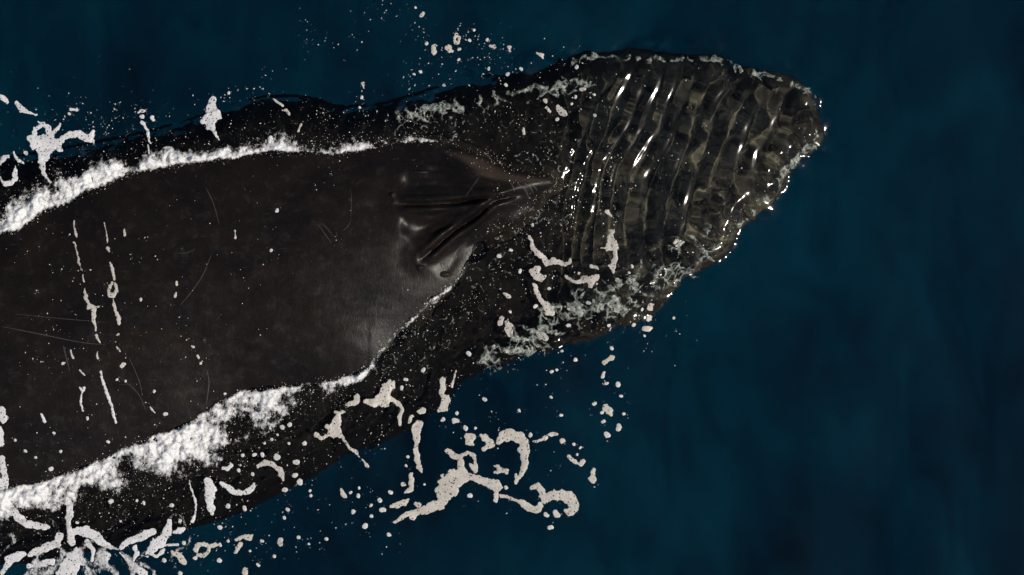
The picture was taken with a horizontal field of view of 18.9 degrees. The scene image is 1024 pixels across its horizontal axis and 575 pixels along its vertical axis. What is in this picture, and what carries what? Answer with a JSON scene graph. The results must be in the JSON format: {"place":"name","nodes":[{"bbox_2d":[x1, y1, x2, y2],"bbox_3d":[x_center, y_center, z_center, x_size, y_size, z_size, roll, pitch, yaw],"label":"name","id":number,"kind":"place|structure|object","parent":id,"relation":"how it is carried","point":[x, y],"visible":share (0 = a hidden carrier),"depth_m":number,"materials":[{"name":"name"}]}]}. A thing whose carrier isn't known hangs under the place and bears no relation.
{"place":"outdoors","nodes":[
{"label":"outdoors","id":0,"kind":"place"},
{"bbox_2d":[0,0,1023,574],"bbox_3d":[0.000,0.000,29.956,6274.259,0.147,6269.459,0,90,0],"label":"sea surface","id":1,"kind":"object","parent":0,"point":[836,388],"visible":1,"depth_m":30.00,"materials":[{"name":"blue liquid"}]},
{"bbox_2d":[0,94,8,103],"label":"foam patch","id":2,"kind":"object","parent":1,"relation":"on","point":[4,99],"visible":1,"depth_m":29.98,"materials":[{"name":"white liquid"}]},
{"bbox_2d":[0,155,9,164],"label":"foam patch","id":3,"kind":"object","parent":1,"relation":"on","point":[3,158],"visible":1,"depth_m":29.98,"materials":[{"name":"white liquid"}]},
{"bbox_2d":[0,166,17,186],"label":"foam patch","id":4,"kind":"object","parent":1,"relation":"on","point":[13,180],"visible":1,"depth_m":29.97,"materials":[{"name":"white liquid"}]},
{"bbox_2d":[0,551,25,574],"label":"foam patch","id":5,"kind":"object","parent":1,"relation":"on","point":[16,556],"visible":1,"depth_m":29.98,"materials":[{"name":"white liquid"}]},
{"bbox_2d":[13,151,23,163],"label":"foam patch","id":6,"kind":"object","parent":1,"relation":"on","point":[17,159],"visible":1,"depth_m":29.98,"materials":[{"name":"white liquid"}]},
{"bbox_2d":[0,478,49,529],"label":"foam patch","id":7,"kind":"object","parent":1,"relation":"on","point":[15,515],"visible":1,"depth_m":29.97,"materials":[{"name":"white liquid"}]},
{"bbox_2d":[15,101,37,115],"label":"foam patch","id":8,"kind":"object","parent":1,"relation":"on","point":[22,108],"visible":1,"depth_m":29.98,"materials":[{"name":"white liquid"}]},
{"bbox_2d":[27,558,54,568],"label":"foam patch","id":9,"kind":"object","parent":1,"relation":"on","point":[44,563],"visible":1,"depth_m":29.98,"materials":[{"name":"white liquid"}]},
{"bbox_2d":[28,533,62,556],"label":"foam patch","id":10,"kind":"object","parent":1,"relation":"on","point":[51,545],"visible":1,"depth_m":29.98,"materials":[{"name":"white liquid"}]},
{"bbox_2d":[27,121,94,182],"bbox_3d":[-4.438,-1.434,29.981,0.677,0.027,0.545,-42,90,0],"label":"foam patch","id":11,"kind":"object","parent":1,"relation":"on","point":[44,143],"visible":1,"depth_m":29.98,"materials":[{"name":"white liquid"}]},
{"bbox_2d":[65,501,75,545],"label":"foam patch","id":12,"kind":"object","parent":1,"relation":"on","point":[70,533],"visible":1,"depth_m":29.98,"materials":[{"name":"white liquid"}]},
{"bbox_2d":[56,539,94,574],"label":"foam patch","id":13,"kind":"object","parent":1,"relation":"on","point":[75,554],"visible":1,"depth_m":29.99,"materials":[{"name":"white liquid"}]},
{"bbox_2d":[72,525,116,549],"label":"foam patch","id":14,"kind":"object","parent":1,"relation":"on","point":[88,532],"visible":1,"depth_m":29.98,"materials":[{"name":"white liquid"}]},
{"bbox_2d":[7,517,189,574],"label":"lacy foam","id":15,"kind":"object","parent":1,"relation":"on","point":[108,566],"visible":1,"depth_m":29.98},
{"bbox_2d":[100,551,110,563],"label":"foam patch","id":16,"kind":"object","parent":1,"relation":"on","point":[106,558],"visible":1,"depth_m":29.99,"materials":[{"name":"white liquid"}]},
{"bbox_2d":[119,552,147,574],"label":"foam patch","id":17,"kind":"object","parent":1,"relation":"on","point":[142,572],"visible":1,"depth_m":29.98,"materials":[{"name":"white liquid"}]},
{"bbox_2d":[119,528,155,560],"bbox_3d":[-3.622,2.525,29.986,0.409,0.007,0.261,-26,90,0],"label":"foam patch","id":18,"kind":"object","parent":1,"relation":"on","point":[145,534],"visible":1,"depth_m":29.98,"materials":[{"name":"white liquid"}]},
{"bbox_2d":[140,121,150,143],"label":"foam patch","id":19,"kind":"object","parent":1,"relation":"on","point":[145,127],"visible":1,"depth_m":30.00,"materials":[{"name":"white liquid"}]},
{"bbox_2d":[145,519,171,557],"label":"foam patch","id":20,"kind":"object","parent":1,"relation":"on","point":[157,543],"visible":1,"depth_m":29.99,"materials":[{"name":"white liquid"}]},
{"bbox_2d":[166,543,178,545],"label":"foam patch","id":21,"kind":"object","parent":1,"relation":"on","point":[175,544],"visible":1,"depth_m":30.00,"materials":[{"name":"white liquid"}]},
{"bbox_2d":[172,527,184,533],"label":"foam patch","id":22,"kind":"object","parent":1,"relation":"on","point":[179,530],"visible":1,"depth_m":30.00,"materials":[{"name":"white liquid"}]},
{"bbox_2d":[171,550,186,564],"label":"foam patch","id":23,"kind":"object","parent":1,"relation":"on","point":[183,561],"visible":1,"depth_m":30.00,"materials":[{"name":"beige liquid"}]},
{"bbox_2d":[189,480,196,522],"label":"foam patch","id":24,"kind":"object","parent":1,"relation":"on","point":[194,515],"visible":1,"depth_m":30.00,"materials":[{"name":"white liquid"}]},
{"bbox_2d":[193,542,218,557],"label":"foam patch","id":25,"kind":"object","parent":1,"relation":"on","point":[198,546],"visible":1,"depth_m":30.01,"materials":[{"name":"beige liquid"}]},
{"bbox_2d":[204,477,216,511],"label":"foam patch","id":26,"kind":"object","parent":1,"relation":"on","point":[211,491],"visible":1,"depth_m":29.99,"materials":[{"name":"white liquid"}]},
{"bbox_2d":[200,96,221,139],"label":"foam patch","id":27,"kind":"object","parent":1,"relation":"on","point":[215,111],"visible":1,"depth_m":29.98,"materials":[{"name":"white liquid"}]},
{"bbox_2d":[0,130,437,232],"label":"churned foam","id":28,"kind":"object","parent":1,"relation":"on","point":[21,215],"visible":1,"depth_m":29.95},
{"bbox_2d":[222,462,232,470],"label":"foam patch","id":29,"kind":"object","parent":1,"relation":"on","point":[230,466],"visible":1,"depth_m":29.99,"materials":[{"name":"white liquid"}]},
{"bbox_2d":[0,274,461,524],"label":"churned foam","id":30,"kind":"object","parent":1,"relation":"on","point":[23,495],"visible":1,"depth_m":29.95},
{"bbox_2d":[219,481,255,495],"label":"foam patch","id":31,"kind":"object","parent":1,"relation":"on","point":[248,490],"visible":1,"depth_m":30.00,"materials":[{"name":"white liquid"}]},
{"bbox_2d":[234,542,242,553],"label":"foam patch","id":32,"kind":"object","parent":1,"relation":"on","point":[240,544],"visible":1,"depth_m":30.01,"materials":[{"name":"beige liquid"}]},
{"bbox_2d":[235,534,252,540],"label":"foam patch","id":33,"kind":"object","parent":1,"relation":"on","point":[244,536],"visible":1,"depth_m":30.01,"materials":[{"name":"white liquid"}]},
{"bbox_2d":[242,567,247,574],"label":"foam patch","id":34,"kind":"object","parent":1,"relation":"on","point":[245,571],"visible":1,"depth_m":30.02,"materials":[{"name":"white liquid"}]},
{"bbox_2d":[257,460,283,480],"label":"foam patch","id":35,"kind":"object","parent":1,"relation":"on","point":[273,465],"visible":1,"depth_m":29.98,"materials":[{"name":"white liquid"}]},
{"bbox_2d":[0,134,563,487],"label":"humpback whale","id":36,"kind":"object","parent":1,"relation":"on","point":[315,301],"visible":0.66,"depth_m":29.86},
{"bbox_2d":[0,406,8,483],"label":"foam patch","id":37,"kind":"object","parent":36,"relation":"on","point":[3,471],"visible":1,"depth_m":29.87,"materials":[{"name":"white liquid"}]},
{"bbox_2d":[73,220,76,236],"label":"foam patch","id":38,"kind":"object","parent":36,"relation":"on","point":[75,233],"visible":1,"depth_m":29.90,"materials":[{"name":"white liquid"}]},
{"bbox_2d":[73,242,81,269],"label":"foam patch","id":39,"kind":"object","parent":36,"relation":"on","point":[78,261],"visible":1,"depth_m":29.86,"materials":[{"name":"white liquid"}]},
{"bbox_2d":[79,387,85,411],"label":"foam patch","id":40,"kind":"object","parent":36,"relation":"on","point":[82,391],"visible":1,"depth_m":29.84,"materials":[{"name":"white liquid"}]},
{"bbox_2d":[83,288,99,330],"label":"foam patch","id":41,"kind":"object","parent":36,"relation":"on","point":[93,308],"visible":1,"depth_m":29.82,"materials":[{"name":"white liquid"}]},
{"bbox_2d":[99,371,116,423],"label":"foam patch","id":42,"kind":"object","parent":36,"relation":"on","point":[107,395],"visible":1,"depth_m":29.86,"materials":[{"name":"white liquid"}]},
{"bbox_2d":[107,262,120,324],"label":"foam patch","id":43,"kind":"object","parent":36,"relation":"on","point":[113,294],"visible":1,"depth_m":29.81,"materials":[{"name":"white liquid"}]},
{"bbox_2d":[314,410,368,467],"bbox_3d":[-1.580,1.448,29.984,0.631,0.024,0.378,31,90,0],"label":"foam patch","id":44,"kind":"object","parent":1,"relation":"on","point":[335,430],"visible":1,"depth_m":29.98,"materials":[{"name":"beige liquid"}]},
{"bbox_2d":[340,488,346,497],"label":"foam patch","id":45,"kind":"object","parent":1,"relation":"on","point":[343,494],"visible":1,"depth_m":29.98,"materials":[{"name":"white liquid"}]},
{"bbox_2d":[345,393,359,405],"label":"foam patch","id":46,"kind":"object","parent":1,"relation":"on","point":[355,402],"visible":1,"depth_m":29.98,"materials":[{"name":"beige liquid"}]},
{"bbox_2d":[14,0,741,570],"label":"foam specks","id":47,"kind":"object","parent":1,"relation":"on","point":[336,240],"visible":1,"depth_m":29.98,"materials":[{"name":"white liquid"}]},
{"bbox_2d":[363,379,403,425],"bbox_3d":[-1.179,1.095,29.995,0.446,0.041,0.347,33,90,0],"label":"foam patch","id":48,"kind":"object","parent":1,"relation":"on","point":[378,399],"visible":1,"depth_m":29.99,"materials":[{"name":"beige liquid"}]},
{"bbox_2d":[390,498,408,508],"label":"foam patch","id":49,"kind":"object","parent":1,"relation":"on","point":[397,504],"visible":1,"depth_m":30.00,"materials":[{"name":"white liquid"}]},
{"bbox_2d":[0,31,814,562],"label":"water droplets","id":50,"kind":"object","parent":1,"relation":"on","point":[258,329],"visible":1,"depth_m":29.95,"materials":[{"name":"beige liquid"}]},
{"bbox_2d":[404,472,413,492],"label":"foam patch","id":51,"kind":"object","parent":1,"relation":"on","point":[410,484],"visible":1,"depth_m":30.01,"materials":[{"name":"white liquid"}]},
{"bbox_2d":[411,420,422,472],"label":"foam patch","id":52,"kind":"object","parent":1,"relation":"on","point":[415,431],"visible":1,"depth_m":30.01,"materials":[{"name":"white liquid"}]},
{"bbox_2d":[417,407,425,413],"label":"foam patch","id":53,"kind":"object","parent":1,"relation":"on","point":[422,410],"visible":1,"depth_m":30.01,"materials":[{"name":"beige liquid"}]},
{"bbox_2d":[431,44,436,54],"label":"foam patch","id":54,"kind":"object","parent":1,"relation":"on","point":[433,49],"visible":1,"depth_m":30.00,"materials":[{"name":"white liquid"}]},
{"bbox_2d":[437,377,450,411],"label":"foam patch","id":55,"kind":"object","parent":1,"relation":"on","point":[445,403],"visible":1,"depth_m":30.00,"materials":[{"name":"beige liquid"}]},
{"bbox_2d":[445,44,453,52],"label":"foam patch","id":56,"kind":"object","parent":1,"relation":"on","point":[449,47],"visible":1,"depth_m":30.00,"materials":[{"name":"white liquid"}]},
{"bbox_2d":[451,370,456,387],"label":"foam patch","id":57,"kind":"object","parent":1,"relation":"on","point":[452,383],"visible":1,"depth_m":30.00,"materials":[{"name":"beige liquid"}]},
{"bbox_2d":[452,418,458,423],"bbox_3d":[-0.551,1.298,29.997,0.072,0.006,0.055,-13,90,0],"label":"foam fleck","id":58,"kind":"object","parent":1,"relation":"on","point":[455,420],"visible":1,"depth_m":30.00},
{"bbox_2d":[453,33,460,44],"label":"foam patch","id":59,"kind":"object","parent":1,"relation":"on","point":[455,37],"visible":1,"depth_m":30.00,"materials":[{"name":"white liquid"}]},
{"bbox_2d":[393,448,542,523],"bbox_3d":[-0.429,1.936,29.998,1.472,0.026,0.737,0,90,0],"label":"foam patch","id":60,"kind":"object","parent":1,"relation":"on","point":[461,474],"visible":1,"depth_m":30.00,"materials":[{"name":"white liquid"}]},
{"bbox_2d":[464,433,475,445],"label":"foam patch","id":61,"kind":"object","parent":1,"relation":"on","point":[467,437],"visible":1,"depth_m":29.99,"materials":[{"name":"white liquid"}]},
{"bbox_2d":[479,434,494,450],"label":"foam patch","id":62,"kind":"object","parent":1,"relation":"on","point":[486,438],"visible":1,"depth_m":29.99,"materials":[{"name":"white liquid"}]},
{"bbox_2d":[397,79,592,121],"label":"aerated water","id":63,"kind":"structure","parent":1,"relation":"on","point":[427,107],"depth_m":29.98,"materials":[{"name":"grey liquid"}]},
{"bbox_2d":[497,316,503,325],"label":"foam patch","id":64,"kind":"object","parent":1,"relation":"on","point":[500,322],"visible":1,"depth_m":29.97,"materials":[{"name":"white liquid"}]},
{"bbox_2d":[494,464,508,473],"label":"foam patch","id":65,"kind":"object","parent":1,"relation":"on","point":[499,469],"visible":1,"depth_m":29.99,"materials":[{"name":"white liquid"}]},
{"bbox_2d":[504,320,513,336],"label":"foam patch","id":66,"kind":"object","parent":1,"relation":"on","point":[508,331],"visible":1,"depth_m":29.97,"materials":[{"name":"white liquid"}]},
{"bbox_2d":[496,428,529,483],"bbox_3d":[0.055,1.620,29.983,0.306,0.018,0.537,-25,90,0],"label":"foam patch","id":67,"kind":"object","parent":1,"relation":"on","point":[521,440],"visible":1,"depth_m":29.98,"materials":[{"name":"white liquid"}]},
{"bbox_2d":[529,266,546,281],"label":"foam patch","id":68,"kind":"object","parent":1,"relation":"on","point":[535,276],"visible":1,"depth_m":29.97,"materials":[{"name":"white liquid"}]},
{"bbox_2d":[536,52,543,58],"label":"foam patch","id":69,"kind":"object","parent":1,"relation":"on","point":[541,55],"visible":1,"depth_m":29.96,"materials":[{"name":"white liquid"}]},
{"bbox_2d":[533,435,547,442],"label":"foam patch","id":70,"kind":"object","parent":1,"relation":"on","point":[543,438],"visible":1,"depth_m":29.97,"materials":[{"name":"white liquid"}]},
{"bbox_2d":[537,332,548,340],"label":"foam patch","id":71,"kind":"object","parent":1,"relation":"on","point":[546,337],"visible":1,"depth_m":29.97,"materials":[{"name":"white liquid"}]},
{"bbox_2d":[532,283,559,315],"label":"foam patch","id":72,"kind":"object","parent":1,"relation":"on","point":[548,311],"visible":1,"depth_m":29.97,"materials":[{"name":"white liquid"}]},
{"bbox_2d":[528,235,571,265],"bbox_3d":[0.330,-0.312,29.959,0.505,0.031,0.194,29,90,0],"label":"foam patch","id":73,"kind":"object","parent":1,"relation":"on","point":[553,260],"visible":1,"depth_m":29.96,"materials":[{"name":"white liquid"}]},
{"bbox_2d":[547,432,557,436],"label":"foam patch","id":74,"kind":"object","parent":1,"relation":"on","point":[551,434],"visible":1,"depth_m":29.97,"materials":[{"name":"beige liquid"}]},
{"bbox_2d":[530,482,578,515],"bbox_3d":[0.422,2.038,29.985,0.525,0.010,0.234,27,90,0],"label":"foam patch","id":75,"kind":"object","parent":1,"relation":"on","point":[565,496],"visible":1,"depth_m":29.98,"materials":[{"name":"white liquid"}]},
{"bbox_2d":[553,510,560,517],"bbox_3d":[0.431,2.212,29.986,0.059,0.005,0.089,-39,90,0],"label":"foam fleck","id":76,"kind":"object","parent":1,"relation":"on","point":[556,513],"visible":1,"depth_m":29.99},
{"bbox_2d":[556,105,566,115],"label":"foam patch","id":77,"kind":"object","parent":1,"relation":"on","point":[561,109],"visible":1,"depth_m":29.96,"materials":[{"name":"white liquid"}]},
{"bbox_2d":[567,455,585,466],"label":"foam patch","id":78,"kind":"object","parent":1,"relation":"on","point":[581,462],"visible":1,"depth_m":29.98,"materials":[{"name":"white liquid"}]},
{"bbox_2d":[565,274,598,287],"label":"foam patch","id":79,"kind":"object","parent":1,"relation":"on","point":[594,279],"visible":1,"depth_m":29.93,"materials":[{"name":"white liquid"}]},
{"bbox_2d":[588,468,596,483],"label":"foam patch","id":80,"kind":"object","parent":1,"relation":"on","point":[592,478],"visible":1,"depth_m":29.99,"materials":[{"name":"white liquid"}]},
{"bbox_2d":[477,229,717,368],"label":"aerated water","id":81,"kind":"structure","parent":1,"relation":"on","point":[578,310],"depth_m":29.94,"materials":[{"name":"grey liquid"}]},
{"bbox_2d":[567,307,582,316],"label":"foam patch","id":82,"kind":"object","parent":81,"relation":"on","point":[574,309],"visible":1,"depth_m":29.95,"materials":[{"name":"grey liquid"}]},
{"bbox_2d":[604,432,610,437],"bbox_3d":[0.930,1.437,29.995,0.056,0.004,0.069,-29,90,0],"label":"foam fleck","id":83,"kind":"object","parent":1,"relation":"on","point":[607,435],"visible":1,"depth_m":29.99},
{"bbox_2d":[602,404,612,415],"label":"foam patch","id":84,"kind":"object","parent":1,"relation":"on","point":[607,409],"visible":1,"depth_m":30.00,"materials":[{"name":"beige liquid"}]},
{"bbox_2d":[602,355,614,364],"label":"foam patch","id":85,"kind":"object","parent":1,"relation":"on","point":[608,359],"visible":1,"depth_m":30.00,"materials":[{"name":"beige liquid"}]},
{"bbox_2d":[601,229,618,273],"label":"foam patch","id":86,"kind":"object","parent":1,"relation":"on","point":[614,249],"visible":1,"depth_m":29.89,"materials":[{"name":"white liquid"}]},
{"bbox_2d":[616,423,621,430],"bbox_3d":[1.043,1.365,29.997,0.059,0.004,0.077,0,90,0],"label":"foam fleck","id":87,"kind":"object","parent":1,"relation":"on","point":[618,427],"visible":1,"depth_m":30.00},
{"bbox_2d":[642,326,652,331],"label":"foam patch","id":88,"kind":"object","parent":1,"relation":"on","point":[647,328],"visible":1,"depth_m":30.00,"materials":[{"name":"white liquid"}]},
{"bbox_2d":[646,315,651,321],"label":"foam patch","id":89,"kind":"object","parent":1,"relation":"on","point":[649,318],"visible":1,"depth_m":30.01,"materials":[{"name":"white liquid"}]},
{"bbox_2d":[647,303,653,310],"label":"foam patch","id":90,"kind":"object","parent":1,"relation":"on","point":[650,308],"visible":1,"depth_m":29.97,"materials":[{"name":"white liquid"}]},
{"bbox_2d":[673,239,684,246],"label":"foam patch","id":91,"kind":"object","parent":1,"relation":"on","point":[676,241],"visible":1,"depth_m":29.90,"materials":[{"name":"white liquid"}]},
{"bbox_2d":[571,52,810,92],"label":"aerated water","id":92,"kind":"structure","parent":1,"relation":"on","point":[720,60],"depth_m":29.95,"materials":[{"name":"grey liquid"}]},
{"bbox_2d":[738,131,818,227],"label":"aerated water","id":93,"kind":"structure","parent":1,"relation":"on","point":[797,159],"depth_m":29.96,"materials":[{"name":"grey liquid"}]}
]}

